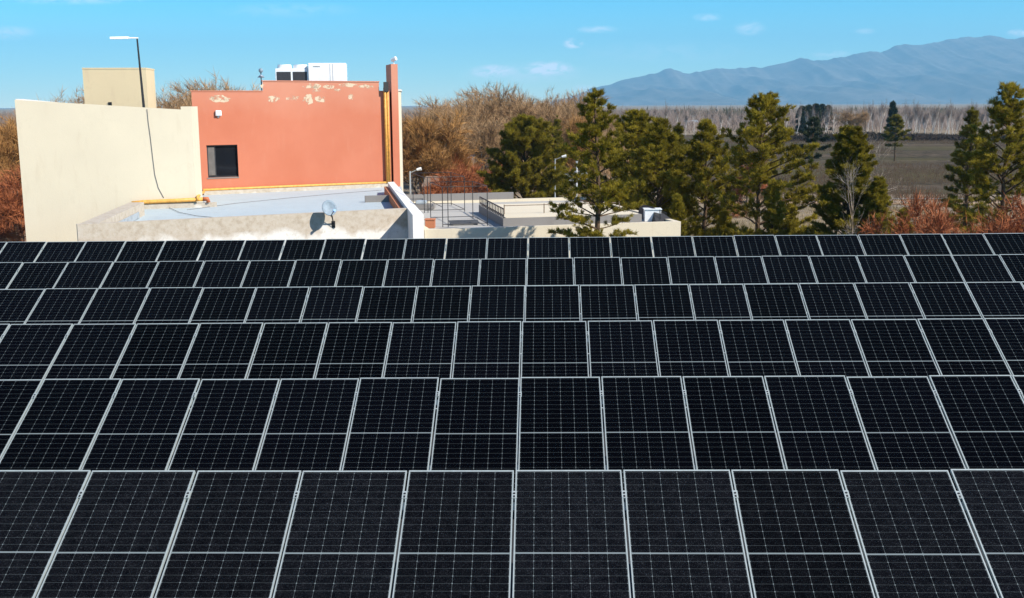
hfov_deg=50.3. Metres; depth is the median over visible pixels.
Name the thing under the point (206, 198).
pipe elbow
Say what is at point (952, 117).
poplar tree
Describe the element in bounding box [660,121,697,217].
pine tree
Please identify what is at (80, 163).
cream block
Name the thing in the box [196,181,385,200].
gas pipe
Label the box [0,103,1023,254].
ground
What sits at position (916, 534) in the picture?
solar panel
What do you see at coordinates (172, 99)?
bare tree
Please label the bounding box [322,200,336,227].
satellite dish
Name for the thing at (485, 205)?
terrace railing
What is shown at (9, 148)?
bare tree
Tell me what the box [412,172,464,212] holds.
pergola frame
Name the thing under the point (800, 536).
solar panel
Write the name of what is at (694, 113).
poplar tree
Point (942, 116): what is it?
poplar tree
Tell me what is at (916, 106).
poplar tree
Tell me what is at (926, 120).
poplar tree
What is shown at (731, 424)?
solar panel
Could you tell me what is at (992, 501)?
solar panel
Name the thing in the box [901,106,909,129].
poplar tree
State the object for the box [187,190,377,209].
cable
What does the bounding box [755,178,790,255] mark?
pine sapling
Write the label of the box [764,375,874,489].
solar panel
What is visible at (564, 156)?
street lamp
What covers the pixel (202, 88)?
bare tree
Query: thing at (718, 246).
solar panel
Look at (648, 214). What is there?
vent box
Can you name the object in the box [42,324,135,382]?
solar panel
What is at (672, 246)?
solar panel
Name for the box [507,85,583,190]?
bare tree
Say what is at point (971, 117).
pine tree
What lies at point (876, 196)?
conifer tree
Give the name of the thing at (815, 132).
pine tree
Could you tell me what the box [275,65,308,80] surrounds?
air conditioner
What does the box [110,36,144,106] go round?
lamp mast
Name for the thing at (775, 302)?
solar panel
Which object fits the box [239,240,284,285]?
solar panel
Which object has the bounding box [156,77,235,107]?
bare tree
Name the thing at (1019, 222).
rust bush
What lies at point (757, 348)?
solar panel
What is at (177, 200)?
gas pipe
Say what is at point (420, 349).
solar panel
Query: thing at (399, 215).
flat roofed annex
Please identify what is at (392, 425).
solar panel
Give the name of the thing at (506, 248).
solar panel
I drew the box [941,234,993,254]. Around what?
solar panel
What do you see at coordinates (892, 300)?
solar panel
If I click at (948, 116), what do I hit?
poplar tree
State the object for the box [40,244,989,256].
mounting rack
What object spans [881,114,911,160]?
pine tree
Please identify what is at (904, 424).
solar panel
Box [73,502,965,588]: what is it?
mounting rack
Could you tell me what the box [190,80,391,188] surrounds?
red block
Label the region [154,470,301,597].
solar panel
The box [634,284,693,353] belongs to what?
solar panel
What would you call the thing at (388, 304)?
solar panel
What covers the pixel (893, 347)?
solar panel
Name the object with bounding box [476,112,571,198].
pine tree
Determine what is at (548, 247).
solar panel
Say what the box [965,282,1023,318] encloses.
solar panel
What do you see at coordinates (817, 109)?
pine tree
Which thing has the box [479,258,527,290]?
solar panel
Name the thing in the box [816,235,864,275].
solar panel
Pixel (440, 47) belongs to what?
sky
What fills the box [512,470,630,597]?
solar panel
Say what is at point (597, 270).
solar panel
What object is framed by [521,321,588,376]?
solar panel
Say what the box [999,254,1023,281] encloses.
solar panel
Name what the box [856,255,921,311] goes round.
solar panel
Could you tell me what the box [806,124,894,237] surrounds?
conifer tree
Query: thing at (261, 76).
weather mast
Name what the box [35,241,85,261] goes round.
solar panel
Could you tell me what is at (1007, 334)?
solar panel
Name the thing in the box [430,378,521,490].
solar panel
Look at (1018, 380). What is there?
solar panel
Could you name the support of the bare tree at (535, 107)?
on the ground at (618, 107)
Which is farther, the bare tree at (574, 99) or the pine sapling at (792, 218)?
the bare tree at (574, 99)
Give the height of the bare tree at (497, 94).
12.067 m
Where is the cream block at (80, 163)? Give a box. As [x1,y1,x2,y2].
[15,99,202,244]
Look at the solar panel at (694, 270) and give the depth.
26.37 m
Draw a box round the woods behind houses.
[0,113,629,182]
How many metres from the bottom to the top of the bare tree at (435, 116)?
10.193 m
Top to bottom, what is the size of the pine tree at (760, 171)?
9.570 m
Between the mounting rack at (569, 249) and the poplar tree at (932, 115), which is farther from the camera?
the poplar tree at (932, 115)
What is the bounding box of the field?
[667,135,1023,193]
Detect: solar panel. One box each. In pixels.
[0,241,46,281]
[0,242,6,252]
[0,262,22,288]
[0,289,44,324]
[0,324,9,340]
[0,324,72,379]
[0,379,42,459]
[0,379,121,469]
[0,470,90,597]
[7,262,67,288]
[25,288,97,324]
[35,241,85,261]
[36,470,195,597]
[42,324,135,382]
[54,262,113,287]
[75,241,125,283]
[79,288,149,323]
[81,378,199,489]
[100,261,158,287]
[111,323,199,378]
[115,241,165,261]
[121,287,202,356]
[137,261,203,316]
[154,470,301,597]
[157,240,204,260]
[168,379,279,490]
[179,323,262,410]
[188,287,255,353]
[192,260,249,315]
[194,240,244,285]
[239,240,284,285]
[241,260,295,314]
[245,287,308,355]
[247,322,327,410]
[255,378,358,490]
[273,471,407,597]
[280,239,325,285]
[288,259,341,315]
[301,286,362,355]
[315,322,391,409]
[321,238,365,285]
[336,260,387,316]
[342,377,439,490]
[357,286,416,355]
[362,239,405,284]
[383,259,433,314]
[383,322,455,409]
[392,470,516,597]
[403,238,446,285]
[413,286,471,355]
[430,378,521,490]
[431,259,480,315]
[445,238,487,285]
[452,321,522,385]
[469,285,525,354]
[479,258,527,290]
[486,238,528,285]
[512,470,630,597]
[518,377,604,469]
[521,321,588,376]
[525,285,580,320]
[527,258,574,285]
[528,237,569,257]
[569,237,611,284]
[574,257,621,314]
[580,285,636,354]
[588,320,658,409]
[601,376,694,489]
[610,236,652,284]
[621,257,670,314]
[623,470,752,597]
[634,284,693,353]
[651,236,694,282]
[653,320,728,408]
[668,256,718,313]
[683,376,784,489]
[689,284,751,353]
[692,236,736,283]
[715,256,767,313]
[719,320,798,408]
[731,469,874,597]
[734,235,779,283]
[744,283,808,351]
[762,255,816,313]
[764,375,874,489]
[775,235,822,280]
[784,319,869,408]
[799,283,865,352]
[809,255,865,310]
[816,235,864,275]
[840,470,998,597]
[846,376,965,490]
[851,319,941,408]
[854,282,930,351]
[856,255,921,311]
[858,234,914,280]
[900,234,950,254]
[904,255,968,290]
[909,282,981,318]
[917,318,1011,376]
[929,375,1023,468]
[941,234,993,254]
[950,469,1023,597]
[951,255,1013,281]
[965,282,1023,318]
[983,233,1023,275]
[984,318,1023,374]
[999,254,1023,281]
[1012,375,1023,400]
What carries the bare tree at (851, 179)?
on the ground at (618, 107)
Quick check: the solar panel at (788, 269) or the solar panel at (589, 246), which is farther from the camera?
the solar panel at (589, 246)
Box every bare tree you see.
[0,115,21,183]
[1,107,16,131]
[8,85,69,126]
[37,85,84,103]
[44,86,81,103]
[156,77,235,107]
[156,88,198,108]
[157,69,260,109]
[159,76,259,107]
[159,85,191,108]
[402,106,488,193]
[402,116,438,193]
[405,93,482,130]
[423,92,482,125]
[424,96,494,134]
[430,86,504,170]
[441,108,492,176]
[449,86,514,128]
[461,81,543,127]
[461,113,512,171]
[476,111,522,172]
[495,94,570,139]
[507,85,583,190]
[532,87,583,150]
[552,108,602,171]
[555,87,612,132]
[603,114,621,131]
[831,109,856,128]
[833,156,887,248]
[848,109,870,139]
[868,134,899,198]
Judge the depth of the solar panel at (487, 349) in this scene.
18.70 m
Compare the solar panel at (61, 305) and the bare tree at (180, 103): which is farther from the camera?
the bare tree at (180, 103)
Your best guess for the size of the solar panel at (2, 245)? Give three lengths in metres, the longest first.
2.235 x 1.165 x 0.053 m
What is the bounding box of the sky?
[0,0,1023,107]
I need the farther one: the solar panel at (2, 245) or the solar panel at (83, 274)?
the solar panel at (2, 245)
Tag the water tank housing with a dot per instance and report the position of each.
(114, 86)
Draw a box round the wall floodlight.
[215,110,221,117]
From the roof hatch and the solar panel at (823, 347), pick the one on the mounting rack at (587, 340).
the solar panel at (823, 347)
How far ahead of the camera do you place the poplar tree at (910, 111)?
290.15 m
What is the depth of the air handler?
56.24 m
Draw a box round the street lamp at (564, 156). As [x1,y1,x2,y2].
[554,155,566,197]
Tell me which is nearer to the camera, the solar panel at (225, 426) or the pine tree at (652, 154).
the solar panel at (225, 426)
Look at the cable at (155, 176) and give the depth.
45.58 m
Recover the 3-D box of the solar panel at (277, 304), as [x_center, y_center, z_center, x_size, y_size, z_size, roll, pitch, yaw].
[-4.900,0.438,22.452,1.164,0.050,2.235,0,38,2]
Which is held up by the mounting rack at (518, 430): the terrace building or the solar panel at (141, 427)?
the solar panel at (141, 427)
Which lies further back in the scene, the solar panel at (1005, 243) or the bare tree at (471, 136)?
the bare tree at (471, 136)
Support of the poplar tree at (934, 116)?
on the ground at (618, 107)
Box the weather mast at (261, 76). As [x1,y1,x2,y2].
[258,68,263,90]
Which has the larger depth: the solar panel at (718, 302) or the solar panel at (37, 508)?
the solar panel at (718, 302)
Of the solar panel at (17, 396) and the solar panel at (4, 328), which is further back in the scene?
the solar panel at (4, 328)
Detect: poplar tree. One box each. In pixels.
[663,102,668,118]
[675,104,679,122]
[691,107,697,123]
[719,112,723,126]
[796,103,801,130]
[823,104,832,131]
[826,113,831,131]
[832,108,837,130]
[866,102,873,126]
[871,100,876,131]
[876,101,886,132]
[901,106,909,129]
[905,101,913,133]
[909,111,915,127]
[912,101,920,132]
[913,103,922,133]
[918,107,923,129]
[922,110,930,130]
[930,103,939,131]
[930,104,937,132]
[940,109,946,132]
[944,101,952,134]
[948,102,956,131]
[955,106,962,130]
[979,107,986,128]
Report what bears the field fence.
on the ground at (618, 107)
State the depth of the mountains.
9844.01 m
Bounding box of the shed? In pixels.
[0,192,25,241]
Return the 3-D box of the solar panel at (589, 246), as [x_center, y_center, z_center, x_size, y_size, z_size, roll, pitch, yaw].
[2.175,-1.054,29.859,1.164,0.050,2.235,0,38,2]
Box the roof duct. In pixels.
[414,200,435,209]
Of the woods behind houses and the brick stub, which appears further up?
the woods behind houses
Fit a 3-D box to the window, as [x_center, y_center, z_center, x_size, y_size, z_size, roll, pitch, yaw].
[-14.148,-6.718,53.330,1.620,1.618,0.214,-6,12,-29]
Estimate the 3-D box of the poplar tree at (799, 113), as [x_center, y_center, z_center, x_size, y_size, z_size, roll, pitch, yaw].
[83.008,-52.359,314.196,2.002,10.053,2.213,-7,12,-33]
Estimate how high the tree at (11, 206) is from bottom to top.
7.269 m
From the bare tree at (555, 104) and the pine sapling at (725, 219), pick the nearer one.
the pine sapling at (725, 219)
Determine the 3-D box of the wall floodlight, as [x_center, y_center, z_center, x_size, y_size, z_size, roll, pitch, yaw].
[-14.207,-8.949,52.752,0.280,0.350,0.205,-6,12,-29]
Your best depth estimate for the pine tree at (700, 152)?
49.10 m
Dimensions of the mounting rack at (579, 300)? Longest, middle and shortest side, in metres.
27.600 x 2.188 x 1.289 m
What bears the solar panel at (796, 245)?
on the mounting rack at (569, 249)
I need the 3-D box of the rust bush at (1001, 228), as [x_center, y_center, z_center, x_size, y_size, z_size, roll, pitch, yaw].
[15.424,-0.587,38.374,4.237,5.690,5.470,9,14,43]
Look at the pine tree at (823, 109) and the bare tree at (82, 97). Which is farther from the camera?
the pine tree at (823, 109)
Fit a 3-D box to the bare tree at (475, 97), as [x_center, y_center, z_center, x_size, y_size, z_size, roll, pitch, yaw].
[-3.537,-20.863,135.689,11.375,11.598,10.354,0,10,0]
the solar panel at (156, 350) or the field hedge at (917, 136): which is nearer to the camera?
the solar panel at (156, 350)
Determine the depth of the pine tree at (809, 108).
327.76 m
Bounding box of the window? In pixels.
[207,145,238,178]
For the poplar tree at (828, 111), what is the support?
on the ground at (618, 107)
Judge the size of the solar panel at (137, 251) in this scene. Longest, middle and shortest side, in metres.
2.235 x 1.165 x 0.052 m
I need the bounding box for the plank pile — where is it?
[449,220,478,225]
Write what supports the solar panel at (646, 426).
on the mounting rack at (518, 430)
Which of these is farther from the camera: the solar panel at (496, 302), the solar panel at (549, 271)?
the solar panel at (549, 271)
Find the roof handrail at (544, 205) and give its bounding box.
[504,201,619,213]
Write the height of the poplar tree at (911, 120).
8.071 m
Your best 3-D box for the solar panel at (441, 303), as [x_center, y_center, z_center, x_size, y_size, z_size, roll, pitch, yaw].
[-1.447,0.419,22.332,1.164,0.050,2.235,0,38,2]
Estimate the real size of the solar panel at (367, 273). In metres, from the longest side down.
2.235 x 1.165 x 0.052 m
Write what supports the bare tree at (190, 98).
on the ground at (618, 107)
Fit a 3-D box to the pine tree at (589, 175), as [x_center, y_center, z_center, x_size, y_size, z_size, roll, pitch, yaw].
[2.897,-2.250,36.461,3.576,9.629,3.619,0,10,2]
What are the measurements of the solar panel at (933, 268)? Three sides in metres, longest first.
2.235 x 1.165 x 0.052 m
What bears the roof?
on the wall
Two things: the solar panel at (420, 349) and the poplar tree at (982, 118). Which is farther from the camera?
the poplar tree at (982, 118)
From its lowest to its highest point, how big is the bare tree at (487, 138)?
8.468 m
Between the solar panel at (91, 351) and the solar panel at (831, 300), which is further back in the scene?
the solar panel at (831, 300)
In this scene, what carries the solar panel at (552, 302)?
on the mounting rack at (579, 300)
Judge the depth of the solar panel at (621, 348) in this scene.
18.62 m
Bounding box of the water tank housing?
[82,68,156,107]
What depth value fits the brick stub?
39.38 m
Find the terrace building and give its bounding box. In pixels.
[365,192,680,258]
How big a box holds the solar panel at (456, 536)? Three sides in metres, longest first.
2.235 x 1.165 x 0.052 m
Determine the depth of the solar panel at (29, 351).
19.04 m
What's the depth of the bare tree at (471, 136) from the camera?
94.86 m
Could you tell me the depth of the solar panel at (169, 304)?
22.92 m
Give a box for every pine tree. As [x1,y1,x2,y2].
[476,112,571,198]
[547,87,647,255]
[550,115,569,196]
[582,108,692,234]
[615,116,706,235]
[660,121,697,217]
[677,118,749,245]
[694,90,822,255]
[794,106,809,133]
[797,116,831,181]
[804,104,813,127]
[812,103,821,130]
[820,104,828,129]
[824,105,834,130]
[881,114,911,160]
[885,100,897,133]
[940,106,991,233]
[942,81,1023,233]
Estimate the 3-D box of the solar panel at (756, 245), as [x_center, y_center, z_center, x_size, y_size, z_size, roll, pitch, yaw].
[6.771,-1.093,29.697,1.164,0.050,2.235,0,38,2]
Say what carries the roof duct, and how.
on the terrace building
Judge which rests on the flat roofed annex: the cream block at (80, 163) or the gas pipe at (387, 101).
the gas pipe at (387, 101)
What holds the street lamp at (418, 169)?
on the ground at (618, 107)
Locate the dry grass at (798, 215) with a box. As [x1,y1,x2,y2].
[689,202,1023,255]
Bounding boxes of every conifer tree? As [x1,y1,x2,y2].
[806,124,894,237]
[851,175,897,252]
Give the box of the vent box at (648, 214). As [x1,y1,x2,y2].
[643,208,661,221]
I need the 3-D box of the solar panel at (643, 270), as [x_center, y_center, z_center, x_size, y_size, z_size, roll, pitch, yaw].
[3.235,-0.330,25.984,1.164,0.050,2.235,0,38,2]
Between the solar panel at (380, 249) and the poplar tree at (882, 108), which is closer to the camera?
the solar panel at (380, 249)
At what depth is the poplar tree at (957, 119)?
287.22 m
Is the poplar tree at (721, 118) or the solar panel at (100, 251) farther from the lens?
the poplar tree at (721, 118)
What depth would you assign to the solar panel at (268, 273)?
26.74 m
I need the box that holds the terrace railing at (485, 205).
[479,197,503,217]
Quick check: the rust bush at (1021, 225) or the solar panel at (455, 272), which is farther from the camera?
the rust bush at (1021, 225)
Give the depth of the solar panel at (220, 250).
30.68 m
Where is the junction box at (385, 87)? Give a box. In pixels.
[383,82,388,91]
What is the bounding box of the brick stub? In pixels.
[424,218,435,227]
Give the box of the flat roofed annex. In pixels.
[76,182,423,260]
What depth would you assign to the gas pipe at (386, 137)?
57.00 m
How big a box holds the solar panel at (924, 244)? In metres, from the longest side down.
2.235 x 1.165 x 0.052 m
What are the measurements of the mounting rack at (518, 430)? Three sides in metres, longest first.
20.700 x 2.151 x 1.219 m
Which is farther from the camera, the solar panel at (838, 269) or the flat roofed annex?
the flat roofed annex
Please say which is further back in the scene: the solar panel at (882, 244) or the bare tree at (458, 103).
the bare tree at (458, 103)
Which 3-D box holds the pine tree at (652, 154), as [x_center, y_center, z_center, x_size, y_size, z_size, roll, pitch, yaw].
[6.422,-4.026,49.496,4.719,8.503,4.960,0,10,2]
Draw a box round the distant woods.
[0,103,1023,133]
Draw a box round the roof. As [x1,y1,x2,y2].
[35,313,1011,597]
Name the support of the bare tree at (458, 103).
on the ground at (618, 107)
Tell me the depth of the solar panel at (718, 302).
22.53 m
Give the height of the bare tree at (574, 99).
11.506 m
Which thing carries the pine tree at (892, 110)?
on the ground at (618, 107)
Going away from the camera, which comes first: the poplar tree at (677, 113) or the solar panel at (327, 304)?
the solar panel at (327, 304)
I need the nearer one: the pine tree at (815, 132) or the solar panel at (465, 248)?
the solar panel at (465, 248)
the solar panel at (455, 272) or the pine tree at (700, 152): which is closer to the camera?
the solar panel at (455, 272)
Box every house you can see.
[422,176,446,188]
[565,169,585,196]
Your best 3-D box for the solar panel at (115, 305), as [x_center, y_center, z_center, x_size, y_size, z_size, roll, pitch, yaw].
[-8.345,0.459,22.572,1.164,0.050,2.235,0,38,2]
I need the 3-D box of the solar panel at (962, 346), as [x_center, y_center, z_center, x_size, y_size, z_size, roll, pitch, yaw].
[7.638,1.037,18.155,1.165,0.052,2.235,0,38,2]
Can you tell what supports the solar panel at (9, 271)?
on the mounting rack at (526, 272)
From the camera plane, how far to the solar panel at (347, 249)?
30.55 m
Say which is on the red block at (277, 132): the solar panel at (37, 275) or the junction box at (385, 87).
the junction box at (385, 87)
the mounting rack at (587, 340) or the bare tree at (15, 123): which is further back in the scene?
the bare tree at (15, 123)
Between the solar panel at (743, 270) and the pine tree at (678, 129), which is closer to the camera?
the solar panel at (743, 270)
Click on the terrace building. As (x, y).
(530, 219)
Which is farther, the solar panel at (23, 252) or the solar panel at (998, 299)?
the solar panel at (23, 252)
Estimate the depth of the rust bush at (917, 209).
38.34 m
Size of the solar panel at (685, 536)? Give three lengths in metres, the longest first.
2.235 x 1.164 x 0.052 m
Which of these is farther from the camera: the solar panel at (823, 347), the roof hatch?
the roof hatch
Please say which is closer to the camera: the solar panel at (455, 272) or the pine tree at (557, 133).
the solar panel at (455, 272)
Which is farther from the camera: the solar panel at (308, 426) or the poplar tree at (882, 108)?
the poplar tree at (882, 108)
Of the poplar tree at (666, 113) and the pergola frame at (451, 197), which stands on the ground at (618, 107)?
the poplar tree at (666, 113)
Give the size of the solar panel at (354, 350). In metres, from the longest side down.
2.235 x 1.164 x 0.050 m
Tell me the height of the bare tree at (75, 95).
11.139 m
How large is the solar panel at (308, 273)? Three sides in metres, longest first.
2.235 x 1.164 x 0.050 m
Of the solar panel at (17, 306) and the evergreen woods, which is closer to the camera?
the solar panel at (17, 306)
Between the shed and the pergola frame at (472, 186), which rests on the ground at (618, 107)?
the shed
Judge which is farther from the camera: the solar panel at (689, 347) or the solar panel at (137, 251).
the solar panel at (137, 251)
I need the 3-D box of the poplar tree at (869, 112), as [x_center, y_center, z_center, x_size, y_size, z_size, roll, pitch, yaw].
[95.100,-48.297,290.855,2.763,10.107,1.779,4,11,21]
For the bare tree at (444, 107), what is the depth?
110.50 m
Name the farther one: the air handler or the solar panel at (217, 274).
the air handler
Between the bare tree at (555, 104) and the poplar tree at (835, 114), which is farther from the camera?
the poplar tree at (835, 114)
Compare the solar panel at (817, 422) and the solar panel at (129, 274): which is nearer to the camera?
the solar panel at (817, 422)
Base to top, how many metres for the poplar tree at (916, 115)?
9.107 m
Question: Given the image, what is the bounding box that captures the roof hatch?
[638,204,670,221]
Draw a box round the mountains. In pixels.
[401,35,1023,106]
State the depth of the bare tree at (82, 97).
90.09 m
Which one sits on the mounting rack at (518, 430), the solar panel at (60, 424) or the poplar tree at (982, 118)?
the solar panel at (60, 424)
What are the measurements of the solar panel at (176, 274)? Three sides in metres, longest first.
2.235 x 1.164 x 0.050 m
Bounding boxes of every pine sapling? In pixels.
[669,192,692,240]
[714,211,735,235]
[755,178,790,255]
[782,211,800,233]
[893,207,915,233]
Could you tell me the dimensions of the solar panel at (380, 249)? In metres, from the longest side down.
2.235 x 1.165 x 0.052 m
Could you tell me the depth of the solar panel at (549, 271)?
26.49 m
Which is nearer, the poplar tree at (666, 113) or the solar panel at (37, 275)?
the solar panel at (37, 275)
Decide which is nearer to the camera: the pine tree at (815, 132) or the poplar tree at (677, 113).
the pine tree at (815, 132)
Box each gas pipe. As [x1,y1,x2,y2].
[131,197,206,203]
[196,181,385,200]
[383,90,388,182]
[386,92,390,181]
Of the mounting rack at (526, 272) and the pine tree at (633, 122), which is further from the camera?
the pine tree at (633, 122)
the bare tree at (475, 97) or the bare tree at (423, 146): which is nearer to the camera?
the bare tree at (423, 146)
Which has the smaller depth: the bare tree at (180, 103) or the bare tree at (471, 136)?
the bare tree at (180, 103)
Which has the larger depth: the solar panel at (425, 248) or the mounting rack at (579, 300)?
the solar panel at (425, 248)
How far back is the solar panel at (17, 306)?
23.12 m
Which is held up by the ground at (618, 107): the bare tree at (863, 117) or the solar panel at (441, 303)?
the bare tree at (863, 117)
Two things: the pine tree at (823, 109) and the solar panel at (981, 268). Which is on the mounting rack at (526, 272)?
the solar panel at (981, 268)
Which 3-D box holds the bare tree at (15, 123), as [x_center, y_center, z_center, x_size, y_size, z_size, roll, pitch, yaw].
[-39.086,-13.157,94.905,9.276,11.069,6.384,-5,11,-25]
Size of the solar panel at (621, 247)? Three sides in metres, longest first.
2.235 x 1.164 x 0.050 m
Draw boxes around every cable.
[147,111,206,216]
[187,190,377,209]
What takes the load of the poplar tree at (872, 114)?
on the ground at (618, 107)
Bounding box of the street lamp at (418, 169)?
[409,167,421,194]
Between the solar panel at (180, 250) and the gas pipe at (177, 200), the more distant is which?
the gas pipe at (177, 200)
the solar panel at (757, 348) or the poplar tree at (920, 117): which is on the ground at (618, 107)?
the poplar tree at (920, 117)
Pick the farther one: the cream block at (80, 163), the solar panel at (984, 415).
the cream block at (80, 163)
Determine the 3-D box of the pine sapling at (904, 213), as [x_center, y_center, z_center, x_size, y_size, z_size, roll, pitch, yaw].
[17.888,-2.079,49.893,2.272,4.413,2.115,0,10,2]
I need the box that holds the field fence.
[800,195,1021,210]
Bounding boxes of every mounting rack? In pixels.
[15,268,1006,281]
[29,386,966,470]
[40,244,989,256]
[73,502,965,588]
[144,291,972,320]
[192,336,925,344]
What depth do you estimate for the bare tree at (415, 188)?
91.75 m
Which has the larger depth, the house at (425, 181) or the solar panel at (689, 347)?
the house at (425, 181)
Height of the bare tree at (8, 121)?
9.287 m
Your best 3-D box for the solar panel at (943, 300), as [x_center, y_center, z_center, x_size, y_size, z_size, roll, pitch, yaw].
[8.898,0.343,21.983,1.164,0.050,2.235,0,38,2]
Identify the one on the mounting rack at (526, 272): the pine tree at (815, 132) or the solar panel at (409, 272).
the solar panel at (409, 272)
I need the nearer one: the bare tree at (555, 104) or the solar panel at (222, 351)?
the solar panel at (222, 351)
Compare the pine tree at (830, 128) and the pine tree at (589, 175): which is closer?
the pine tree at (589, 175)
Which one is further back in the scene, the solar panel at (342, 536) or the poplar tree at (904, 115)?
the poplar tree at (904, 115)
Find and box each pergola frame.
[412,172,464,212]
[430,181,487,226]
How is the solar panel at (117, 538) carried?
on the mounting rack at (514, 512)
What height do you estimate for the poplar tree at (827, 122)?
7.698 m
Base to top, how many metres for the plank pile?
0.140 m
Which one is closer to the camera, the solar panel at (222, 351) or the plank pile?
the solar panel at (222, 351)
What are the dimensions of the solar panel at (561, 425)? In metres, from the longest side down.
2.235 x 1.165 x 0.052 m
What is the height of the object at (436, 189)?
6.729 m
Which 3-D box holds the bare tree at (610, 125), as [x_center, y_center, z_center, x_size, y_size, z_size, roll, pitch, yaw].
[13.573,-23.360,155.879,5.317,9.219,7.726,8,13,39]
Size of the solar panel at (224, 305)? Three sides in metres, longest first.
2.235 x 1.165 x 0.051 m
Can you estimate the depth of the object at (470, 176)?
83.56 m
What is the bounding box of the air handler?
[308,63,346,80]
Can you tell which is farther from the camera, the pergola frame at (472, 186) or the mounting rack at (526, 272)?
the pergola frame at (472, 186)
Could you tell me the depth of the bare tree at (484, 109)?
115.27 m
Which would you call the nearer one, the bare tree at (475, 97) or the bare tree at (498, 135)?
the bare tree at (498, 135)
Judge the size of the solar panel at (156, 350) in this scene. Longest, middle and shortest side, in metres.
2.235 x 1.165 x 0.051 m
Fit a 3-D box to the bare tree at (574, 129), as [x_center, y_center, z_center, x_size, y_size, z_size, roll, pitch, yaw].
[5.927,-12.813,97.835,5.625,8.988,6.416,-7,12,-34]
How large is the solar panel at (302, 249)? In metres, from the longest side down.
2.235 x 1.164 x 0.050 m
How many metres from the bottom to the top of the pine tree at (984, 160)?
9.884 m
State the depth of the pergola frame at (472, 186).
40.11 m
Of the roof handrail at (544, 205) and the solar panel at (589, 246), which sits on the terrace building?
the roof handrail at (544, 205)
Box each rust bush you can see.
[857,187,976,253]
[912,209,1019,253]
[919,192,1023,237]
[1013,211,1023,232]
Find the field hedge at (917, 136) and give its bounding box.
[765,131,1018,141]
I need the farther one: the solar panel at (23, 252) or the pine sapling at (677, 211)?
the pine sapling at (677, 211)
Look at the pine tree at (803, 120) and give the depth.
322.21 m
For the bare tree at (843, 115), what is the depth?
254.12 m
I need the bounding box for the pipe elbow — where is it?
[203,197,209,202]
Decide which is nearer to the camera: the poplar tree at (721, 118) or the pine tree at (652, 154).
the pine tree at (652, 154)
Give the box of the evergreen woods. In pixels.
[603,104,1023,121]
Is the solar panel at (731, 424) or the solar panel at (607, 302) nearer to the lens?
the solar panel at (731, 424)
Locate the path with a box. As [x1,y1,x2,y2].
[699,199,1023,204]
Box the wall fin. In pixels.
[386,64,402,190]
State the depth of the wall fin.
57.43 m

